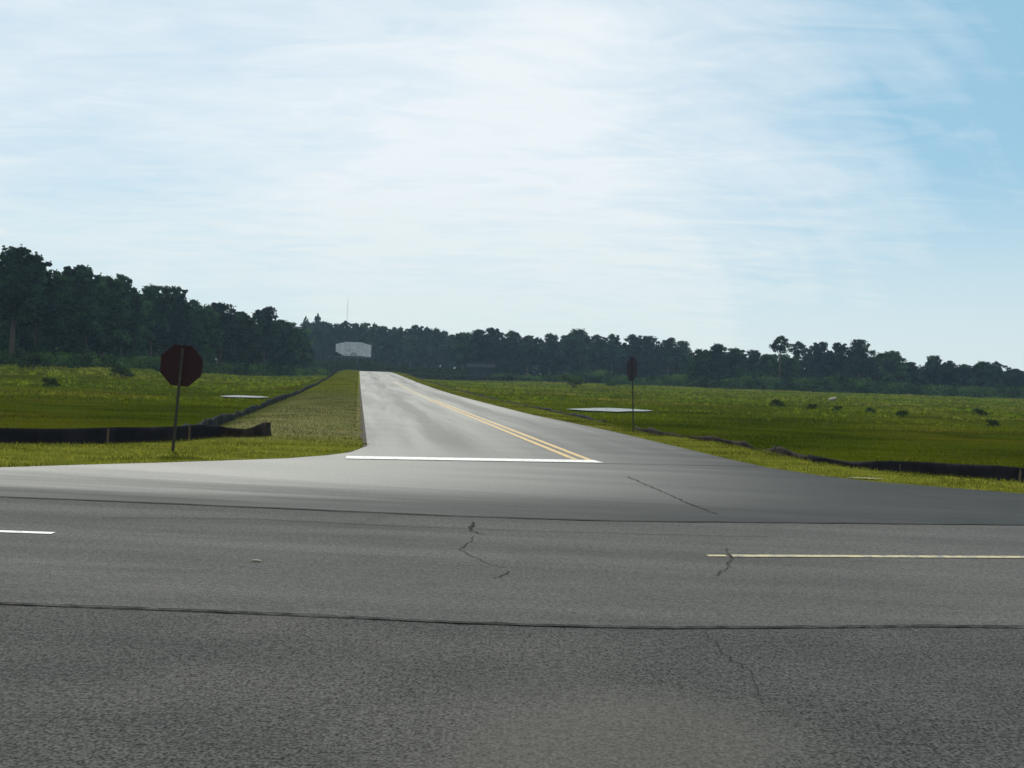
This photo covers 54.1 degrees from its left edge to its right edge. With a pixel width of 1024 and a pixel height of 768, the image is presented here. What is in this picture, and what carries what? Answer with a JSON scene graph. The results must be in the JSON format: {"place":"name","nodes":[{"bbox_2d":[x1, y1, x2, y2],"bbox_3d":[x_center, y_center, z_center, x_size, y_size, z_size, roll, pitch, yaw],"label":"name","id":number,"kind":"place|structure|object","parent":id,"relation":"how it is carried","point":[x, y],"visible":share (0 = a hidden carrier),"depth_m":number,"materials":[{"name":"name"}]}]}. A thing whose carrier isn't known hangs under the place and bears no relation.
{"place":"outdoors","nodes":[
{"label":"outdoors","id":0,"kind":"place"},
{"bbox_2d":[193,386,364,443],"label":"dry grass","id":1,"kind":"structure","parent":0,"point":[296,398],"depth_m":34.09,"materials":[{"name":"plant"}]},
{"bbox_2d":[0,604,1023,767],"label":"road shoulder","id":2,"kind":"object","parent":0,"point":[82,687],"visible":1,"depth_m":5.04},
{"bbox_2d":[0,497,1023,628],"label":"road","id":3,"kind":"structure","parent":0,"point":[182,557],"depth_m":8.35,"materials":[{"name":"asphalt"}]},
{"bbox_2d":[0,530,54,533],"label":"white lane dash","id":4,"kind":"object","parent":3,"relation":"on","point":[26,532],"visible":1,"depth_m":9.24,"materials":[{"name":"paint"}]},
{"bbox_2d":[117,517,763,536],"bbox_3d":[-0.754,1.482,10.474,6.888,0.001,0.254,2,0,-1],"label":"road seam","id":5,"kind":"object","parent":3,"relation":"on","point":[391,525],"visible":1,"depth_m":10.46,"materials":[{"name":"asphalt"}]},
{"bbox_2d":[0,602,1023,626],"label":"pavement seam","id":6,"kind":"object","parent":3,"relation":"on","point":[510,623],"visible":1,"depth_m":6.52,"materials":[{"name":"asphalt"}]},
{"bbox_2d":[729,554,1023,557],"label":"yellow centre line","id":7,"kind":"object","parent":3,"relation":"on","point":[749,555],"visible":1,"depth_m":9.55,"materials":[{"name":"paint"}]},
{"bbox_2d":[0,446,1023,524],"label":"junction road","id":8,"kind":"structure","parent":0,"point":[574,491],"depth_m":13.94,"materials":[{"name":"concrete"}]},
{"bbox_2d":[0,496,932,523],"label":"road seam","id":9,"kind":"object","parent":8,"relation":"on","point":[454,515],"visible":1,"depth_m":11.43,"materials":[{"name":"asphalt"}]},
{"bbox_2d":[0,364,1023,628],"bbox_3d":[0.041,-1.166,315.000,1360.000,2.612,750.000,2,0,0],"label":"ground","id":10,"kind":"structure","parent":0,"point":[572,408],"depth_m":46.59,"materials":[{"name":"plant"}]},
{"bbox_2d":[0,244,54,356],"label":"pine tree","id":11,"kind":"object","parent":10,"relation":"on","point":[22,295],"visible":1,"depth_m":148.79,"materials":[{"name":"green plant"}]},
{"bbox_2d":[16,354,50,368],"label":"bush","id":12,"kind":"object","parent":10,"relation":"on","point":[34,359],"visible":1,"depth_m":126.89,"materials":[{"name":"green plant"}]},
{"bbox_2d":[16,251,72,352],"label":"pine tree","id":13,"kind":"object","parent":10,"relation":"on","point":[50,276],"visible":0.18,"depth_m":157.70,"materials":[{"name":"green plant"}]},
{"bbox_2d":[40,377,60,387],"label":"bush","id":14,"kind":"object","parent":10,"relation":"on","point":[52,382],"visible":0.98,"depth_m":84.56,"materials":[{"name":"green plant"}]},
{"bbox_2d":[27,274,97,354],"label":"broadleaf tree","id":15,"kind":"object","parent":10,"relation":"on","point":[54,332],"visible":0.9,"depth_m":158.58,"materials":[{"name":"green plant"}]},
{"bbox_2d":[57,264,99,355],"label":"pine tree","id":16,"kind":"object","parent":10,"relation":"on","point":[78,274],"visible":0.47,"depth_m":169.34,"materials":[{"name":"green plant"}]},
{"bbox_2d":[79,272,109,353],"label":"pine tree","id":17,"kind":"object","parent":10,"relation":"on","point":[98,316],"visible":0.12,"depth_m":175.47,"materials":[{"name":"green plant"}]},
{"bbox_2d":[75,272,140,362],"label":"broadleaf tree","id":18,"kind":"object","parent":10,"relation":"on","point":[112,335],"visible":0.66,"depth_m":178.23,"materials":[{"name":"green plant"}]},
{"bbox_2d":[0,425,220,444],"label":"silt fence","id":19,"kind":"object","parent":10,"relation":"on","point":[115,435],"visible":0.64,"depth_m":20.22,"materials":[{"name":"black fabric"}]},
{"bbox_2d":[108,366,135,377],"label":"bush","id":20,"kind":"object","parent":10,"relation":"on","point":[120,370],"visible":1,"depth_m":124.62,"materials":[{"name":"green plant"}]},
{"bbox_2d":[115,273,142,356],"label":"pine tree","id":21,"kind":"object","parent":10,"relation":"on","point":[128,295],"visible":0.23,"depth_m":185.32,"materials":[{"name":"green plant"}]},
{"bbox_2d":[115,291,155,361],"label":"broadleaf tree","id":22,"kind":"object","parent":10,"relation":"on","point":[141,329],"visible":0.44,"depth_m":188.95,"materials":[{"name":"green plant"}]},
{"bbox_2d":[141,283,172,357],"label":"pine tree","id":23,"kind":"object","parent":10,"relation":"on","point":[159,307],"visible":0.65,"depth_m":196.84,"materials":[{"name":"green plant"}]},
{"bbox_2d":[0,272,326,375],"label":"woodland","id":24,"kind":"object","parent":10,"relation":"on","point":[24,336],"visible":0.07,"depth_m":185.66,"materials":[{"name":"green plant"}]},
{"bbox_2d":[0,347,332,376],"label":"undergrowth","id":25,"kind":"object","parent":10,"relation":"on","point":[63,359],"visible":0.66,"depth_m":174.87,"materials":[{"name":"green plant"}]},
{"bbox_2d":[157,285,199,345],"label":"pine tree","id":26,"kind":"object","parent":10,"relation":"on","point":[179,323],"visible":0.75,"depth_m":203.43,"materials":[{"name":"green plant"}]},
{"bbox_2d":[160,344,202,450],"bbox_3d":[-6.239,0.362,18.715,0.762,2.180,0.039,6,0,-4],"label":"road sign","id":27,"kind":"object","parent":10,"relation":"on","point":[180,365],"visible":0.9,"depth_m":18.72,"materials":[{"name":"metal"}]},
{"bbox_2d":[181,299,208,345],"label":"pine tree","id":28,"kind":"object","parent":10,"relation":"on","point":[199,320],"visible":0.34,"depth_m":211.89,"materials":[{"name":"green plant"}]},
{"bbox_2d":[24,444,366,466],"bbox_3d":[-4.700,1.292,17.908,1.566,0.001,8.528,2,1,31],"label":"soil edge","id":29,"kind":"object","parent":10,"relation":"on","point":[222,460],"visible":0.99,"depth_m":16.61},
{"bbox_2d":[193,304,223,363],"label":"broadleaf tree","id":30,"kind":"object","parent":10,"relation":"on","point":[204,349],"visible":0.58,"depth_m":219.34,"materials":[{"name":"green plant"}]},
{"bbox_2d":[205,302,247,369],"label":"pine tree","id":31,"kind":"object","parent":10,"relation":"on","point":[225,317],"visible":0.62,"depth_m":225.34,"materials":[{"name":"green plant"}]},
{"bbox_2d":[221,311,262,365],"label":"broadleaf tree","id":32,"kind":"object","parent":10,"relation":"on","point":[247,354],"visible":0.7,"depth_m":236.49,"materials":[{"name":"green plant"}]},
{"bbox_2d":[220,422,270,436],"bbox_3d":[-6.078,1.087,23.217,0.329,0.392,1.367,2,1,43],"label":"silt fence","id":33,"kind":"object","parent":10,"relation":"on","point":[262,429],"visible":0.76,"depth_m":23.06,"materials":[{"name":"fabric"}]},
{"bbox_2d":[183,370,340,425],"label":"silt fence","id":34,"kind":"object","parent":10,"relation":"on","point":[224,418],"visible":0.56,"depth_m":36.98,"materials":[{"name":"fabric"}]},
{"bbox_2d":[251,306,287,365],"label":"tree","id":35,"kind":"object","parent":10,"relation":"on","point":[263,318],"visible":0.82,"depth_m":245.03,"materials":[{"name":"green plant"}]},
{"bbox_2d":[265,319,303,367],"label":"broadleaf tree","id":36,"kind":"object","parent":10,"relation":"on","point":[287,354],"visible":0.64,"depth_m":259.88,"materials":[{"name":"green plant"}]},
{"bbox_2d":[293,326,314,369],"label":"broadleaf tree","id":37,"kind":"object","parent":10,"relation":"on","point":[303,361],"visible":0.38,"depth_m":283.83,"materials":[{"name":"green plant"}]},
{"bbox_2d":[300,321,317,352],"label":"pine tree","id":38,"kind":"object","parent":10,"relation":"on","point":[305,324],"visible":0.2,"depth_m":437.22,"materials":[{"name":"green plant"}]},
{"bbox_2d":[308,323,325,358],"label":"pine tree","id":39,"kind":"object","parent":10,"relation":"on","point":[321,336],"visible":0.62,"depth_m":439.51,"materials":[{"name":"green plant"}]},
{"bbox_2d":[315,321,328,357],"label":"pine tree","id":40,"kind":"object","parent":10,"relation":"on","point":[320,324],"visible":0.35,"depth_m":444.38,"materials":[{"name":"green plant"}]},
{"bbox_2d":[323,323,346,359],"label":"tree","id":41,"kind":"object","parent":10,"relation":"on","point":[337,332],"visible":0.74,"depth_m":435.15,"materials":[{"name":"green plant"}]},
{"bbox_2d":[341,321,354,366],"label":"pine tree","id":42,"kind":"object","parent":10,"relation":"on","point":[349,333],"visible":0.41,"depth_m":439.12,"materials":[{"name":"green plant"}]},
{"bbox_2d":[336,342,370,366],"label":"billboard","id":43,"kind":"object","parent":10,"relation":"on","point":[349,349],"visible":0.77,"depth_m":391.90},
{"bbox_2d":[351,323,361,358],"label":"pine tree","id":44,"kind":"object","parent":10,"relation":"on","point":[354,326],"visible":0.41,"depth_m":441.79,"materials":[{"name":"green plant"}]},
{"bbox_2d":[359,383,366,442],"bbox_3d":[-9.868,0.608,65.279,0.180,0.262,87.200,2,0,-9],"label":"soil edge","id":45,"kind":"object","parent":10,"relation":"on","point":[363,424],"visible":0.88,"depth_m":31.65,"materials":[{"name":"soil"}]},
{"bbox_2d":[355,322,370,342],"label":"pine tree","id":46,"kind":"object","parent":10,"relation":"on","point":[364,326],"visible":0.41,"depth_m":442.03,"materials":[{"name":"green plant"}]},
{"bbox_2d":[364,322,382,362],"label":"tree","id":47,"kind":"object","parent":10,"relation":"on","point":[372,339],"visible":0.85,"depth_m":424.28,"materials":[{"name":"green plant"}]},
{"bbox_2d":[376,326,393,357],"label":"pine tree","id":48,"kind":"object","parent":10,"relation":"on","point":[382,328],"visible":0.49,"depth_m":441.17,"materials":[{"name":"green plant"}]},
{"bbox_2d":[309,358,466,380],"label":"undergrowth","id":49,"kind":"object","parent":10,"relation":"on","point":[439,373],"visible":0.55,"depth_m":340.80,"materials":[{"name":"green plant"}]},
{"bbox_2d":[390,326,406,366],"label":"pine tree","id":50,"kind":"object","parent":10,"relation":"on","point":[399,334],"visible":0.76,"depth_m":434.75,"materials":[{"name":"green plant"}]},
{"bbox_2d":[399,328,422,366],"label":"pine tree","id":51,"kind":"object","parent":10,"relation":"on","point":[409,344],"visible":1,"depth_m":426.54,"materials":[{"name":"green plant"}]},
{"bbox_2d":[416,326,434,366],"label":"pine tree","id":52,"kind":"object","parent":10,"relation":"on","point":[425,335],"visible":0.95,"depth_m":430.65,"materials":[{"name":"green plant"}]},
{"bbox_2d":[233,370,625,427],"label":"verge grass","id":53,"kind":"structure","parent":10,"relation":"on","point":[346,377],"depth_m":71.70,"materials":[{"name":"plant"}]},
{"bbox_2d":[425,327,445,374],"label":"pine tree","id":54,"kind":"object","parent":10,"relation":"on","point":[436,332],"visible":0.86,"depth_m":431.54,"materials":[{"name":"green plant"}]},
{"bbox_2d":[447,332,478,375],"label":"pine tree","id":55,"kind":"object","parent":10,"relation":"on","point":[462,350],"visible":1,"depth_m":358.60,"materials":[{"name":"green plant"}]},
{"bbox_2d":[468,329,493,363],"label":"pine tree","id":56,"kind":"object","parent":10,"relation":"on","point":[481,345],"visible":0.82,"depth_m":366.13,"materials":[{"name":"green plant"}]},
{"bbox_2d":[466,363,495,380],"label":"shed","id":57,"kind":"structure","parent":10,"relation":"on","point":[477,372],"depth_m":334.98,"materials":[{"name":"metal"}]},
{"bbox_2d":[484,327,507,363],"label":"pine tree","id":58,"kind":"object","parent":10,"relation":"on","point":[493,334],"visible":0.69,"depth_m":374.48,"materials":[{"name":"green plant"}]},
{"bbox_2d":[307,327,692,384],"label":"woodland","id":59,"kind":"object","parent":10,"relation":"on","point":[444,359],"visible":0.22,"depth_m":420.48,"materials":[{"name":"plant"}]},
{"bbox_2d":[400,372,605,422],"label":"silt fence","id":60,"kind":"object","parent":10,"relation":"on","point":[575,415],"visible":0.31,"depth_m":53.34,"materials":[{"name":"fabric"}]},
{"bbox_2d":[498,330,524,374],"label":"broadleaf tree","id":61,"kind":"object","parent":10,"relation":"on","point":[508,364],"visible":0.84,"depth_m":382.39,"materials":[{"name":"green plant"}]},
{"bbox_2d":[0,397,1023,467],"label":"field grass","id":62,"kind":"structure","parent":10,"relation":"on","point":[120,414],"depth_m":48.22,"materials":[{"name":"plant"}]},
{"bbox_2d":[0,417,1023,492],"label":"verge grass","id":63,"kind":"structure","parent":10,"relation":"on","point":[755,450],"depth_m":19.15,"materials":[{"name":"plant"}]},
{"bbox_2d":[0,362,1023,426],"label":"weeds","id":64,"kind":"object","parent":10,"relation":"on","point":[742,394],"visible":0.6,"depth_m":151.13,"materials":[{"name":"plant"}]},
{"bbox_2d":[513,335,540,374],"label":"pine tree","id":65,"kind":"object","parent":10,"relation":"on","point":[526,355],"visible":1,"depth_m":358.56,"materials":[{"name":"green plant"}]},
{"bbox_2d":[538,333,562,374],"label":"pine tree","id":66,"kind":"object","parent":10,"relation":"on","point":[550,350],"visible":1,"depth_m":366.68,"materials":[{"name":"green plant"}]},
{"bbox_2d":[557,335,579,372],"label":"pine tree","id":67,"kind":"object","parent":10,"relation":"on","point":[568,348],"visible":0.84,"depth_m":374.29,"materials":[{"name":"green plant"}]},
{"bbox_2d":[558,374,583,387],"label":"bush","id":68,"kind":"object","parent":10,"relation":"on","point":[575,381],"visible":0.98,"depth_m":224.17,"materials":[{"name":"green plant"}]},
{"bbox_2d":[562,328,593,376],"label":"broadleaf tree","id":69,"kind":"object","parent":10,"relation":"on","point":[580,336],"visible":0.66,"depth_m":381.28,"materials":[{"name":"green plant"}]},
{"bbox_2d":[581,334,609,372],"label":"pine tree","id":70,"kind":"object","parent":10,"relation":"on","point":[596,350],"visible":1,"depth_m":358.31,"materials":[{"name":"green plant"}]},
{"bbox_2d":[605,334,626,372],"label":"pine tree","id":71,"kind":"object","parent":10,"relation":"on","point":[614,357],"visible":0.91,"depth_m":366.55,"materials":[{"name":"green plant"}]},
{"bbox_2d":[627,356,636,431],"bbox_3d":[3.760,0.424,31.214,0.040,2.567,0.762,2,7,32],"label":"road sign","id":72,"kind":"object","parent":10,"relation":"on","point":[632,368],"visible":0.88,"depth_m":31.19,"materials":[{"name":"metal"}]},
{"bbox_2d":[620,334,650,366],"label":"pine tree","id":73,"kind":"object","parent":10,"relation":"on","point":[634,349],"visible":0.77,"depth_m":374.48,"materials":[{"name":"green plant"}]},
{"bbox_2d":[637,335,664,380],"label":"broadleaf tree","id":74,"kind":"object","parent":10,"relation":"on","point":[649,340],"visible":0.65,"depth_m":381.48,"materials":[{"name":"green plant"}]},
{"bbox_2d":[653,337,683,373],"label":"pine tree","id":75,"kind":"object","parent":10,"relation":"on","point":[668,353],"visible":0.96,"depth_m":358.72,"materials":[{"name":"green plant"}]},
{"bbox_2d":[671,341,691,372],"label":"pine tree","id":76,"kind":"object","parent":10,"relation":"on","point":[684,347],"visible":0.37,"depth_m":366.70,"materials":[{"name":"green plant"}]},
{"bbox_2d":[684,348,712,380],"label":"broadleaf tree","id":77,"kind":"object","parent":10,"relation":"on","point":[701,360],"visible":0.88,"depth_m":298.63,"materials":[{"name":"green plant"}]},
{"bbox_2d":[708,343,727,380],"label":"broadleaf tree","id":78,"kind":"object","parent":10,"relation":"on","point":[716,353],"visible":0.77,"depth_m":316.38,"materials":[{"name":"green plant"}]},
{"bbox_2d":[635,425,807,460],"bbox_3d":[5.361,1.620,28.289,0.460,0.448,12.744,2,0,-12],"label":"silt fence","id":79,"kind":"object","parent":10,"relation":"on","point":[780,449],"visible":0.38,"depth_m":26.89,"materials":[{"name":"fabric"}]},
{"bbox_2d":[720,347,753,388],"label":"broadleaf tree","id":80,"kind":"object","parent":10,"relation":"on","point":[735,363],"visible":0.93,"depth_m":304.35,"materials":[{"name":"green plant"}]},
{"bbox_2d":[743,350,761,383],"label":"broadleaf tree","id":81,"kind":"object","parent":10,"relation":"on","point":[752,354],"visible":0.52,"depth_m":322.34,"materials":[{"name":"green plant"}]},
{"bbox_2d":[483,369,1023,398],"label":"undergrowth","id":82,"kind":"object","parent":10,"relation":"on","point":[839,385],"visible":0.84,"depth_m":284.87,"materials":[{"name":"green plant"}]},
{"bbox_2d":[752,354,781,379],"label":"broadleaf tree","id":83,"kind":"object","parent":10,"relation":"on","point":[767,363],"visible":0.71,"depth_m":310.45,"materials":[{"name":"green plant"}]},
{"bbox_2d":[769,335,792,385],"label":"pine tree","id":84,"kind":"object","parent":10,"relation":"on","point":[780,348],"visible":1,"depth_m":299.40,"materials":[{"name":"green plant"}]},
{"bbox_2d":[776,357,806,380],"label":"broadleaf tree","id":85,"kind":"object","parent":10,"relation":"on","point":[792,366],"visible":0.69,"depth_m":304.52,"materials":[{"name":"green plant"}]},
{"bbox_2d":[788,341,808,362],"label":"pine tree","id":86,"kind":"object","parent":10,"relation":"on","point":[797,346],"visible":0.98,"depth_m":317.62,"materials":[{"name":"green plant"}]},
{"bbox_2d":[803,341,828,376],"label":"pine tree","id":87,"kind":"object","parent":10,"relation":"on","point":[819,349],"visible":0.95,"depth_m":323.06,"materials":[{"name":"green plant"}]},
{"bbox_2d":[827,342,851,375],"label":"pine tree","id":88,"kind":"object","parent":10,"relation":"on","point":[837,358],"visible":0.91,"depth_m":311.06,"materials":[{"name":"green plant"}]},
{"bbox_2d":[671,350,1023,396],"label":"woodland","id":89,"kind":"object","parent":10,"relation":"on","point":[809,373],"visible":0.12,"depth_m":324.50,"materials":[{"name":"green plant"}]},
{"bbox_2d":[845,339,876,380],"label":"pine tree","id":90,"kind":"object","parent":10,"relation":"on","point":[858,356],"visible":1,"depth_m":298.81,"materials":[{"name":"green plant"}]},
{"bbox_2d":[866,352,887,384],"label":"broadleaf tree","id":91,"kind":"object","parent":10,"relation":"on","point":[877,359],"visible":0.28,"depth_m":316.72,"materials":[{"name":"green plant"}]},
{"bbox_2d":[876,350,911,393],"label":"broadleaf tree","id":92,"kind":"object","parent":10,"relation":"on","point":[890,371],"visible":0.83,"depth_m":304.58,"materials":[{"name":"green plant"}]},
{"bbox_2d":[903,362,922,393],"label":"broadleaf tree","id":93,"kind":"object","parent":10,"relation":"on","point":[911,367],"visible":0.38,"depth_m":321.76,"materials":[{"name":"green plant"}]},
{"bbox_2d":[808,454,1023,482],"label":"silt fence","id":94,"kind":"object","parent":10,"relation":"on","point":[1008,473],"visible":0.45,"depth_m":19.74,"materials":[{"name":"black fabric"}]},
{"bbox_2d":[919,355,941,385],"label":"pine tree","id":95,"kind":"object","parent":10,"relation":"on","point":[931,370],"visible":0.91,"depth_m":311.14,"materials":[{"name":"green plant"}]},
{"bbox_2d":[936,360,959,385],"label":"tree","id":96,"kind":"object","parent":10,"relation":"on","point":[948,372],"visible":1,"depth_m":299.07,"materials":[{"name":"green plant"}]},
{"bbox_2d":[955,364,975,392],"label":"tree","id":97,"kind":"object","parent":10,"relation":"on","point":[965,373],"visible":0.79,"depth_m":316.62,"materials":[{"name":"green plant"}]},
{"bbox_2d":[967,361,998,389],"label":"broadleaf tree","id":98,"kind":"object","parent":10,"relation":"on","point":[984,377],"visible":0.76,"depth_m":304.40,"materials":[{"name":"green plant"}]},
{"bbox_2d":[989,362,1007,371],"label":"pine tree","id":99,"kind":"object","parent":10,"relation":"on","point":[995,367],"visible":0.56,"depth_m":323.05,"materials":[{"name":"green plant"}]},
{"bbox_2d":[1002,368,1023,389],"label":"broadleaf tree","id":100,"kind":"object","parent":10,"relation":"on","point":[1015,377],"visible":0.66,"depth_m":310.79,"materials":[{"name":"green plant"}]},
{"bbox_2d":[0,0,1023,376],"label":"sky","id":101,"kind":"structure","parent":0,"point":[745,175],"materials":[{"name":"blue"}]},
{"bbox_2d":[360,371,759,466],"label":"side road","id":102,"kind":"structure","parent":0,"point":[399,421],"depth_m":27.11,"materials":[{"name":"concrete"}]},
{"bbox_2d":[346,456,602,462],"bbox_3d":[-0.680,1.409,18.796,4.834,0.001,0.562,2,0,-13],"label":"stop line","id":103,"kind":"object","parent":102,"relation":"on","point":[445,458],"visible":1,"depth_m":18.77,"materials":[{"name":"white paint"}]},
{"bbox_2d":[430,400,578,459],"bbox_3d":[-1.942,1.200,40.363,0.140,0.001,42.000,2,0,-9],"label":"double yellow line","id":104,"kind":"object","parent":102,"relation":"on","point":[553,450],"visible":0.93,"depth_m":26.46,"materials":[{"name":"paint"}]},
{"bbox_2d":[434,400,591,459],"bbox_3d":[-1.666,1.209,40.405,0.140,0.001,42.000,2,0,-9],"label":"double yellow line","id":105,"kind":"object","parent":102,"relation":"on","point":[572,453],"visible":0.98,"depth_m":26.23,"materials":[{"name":"paint"}]},
{"bbox_2d":[573,408,652,411],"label":"pond","id":106,"kind":"structure","parent":0,"point":[610,409],"depth_m":83.54,"materials":[{"name":"grey liquid"}]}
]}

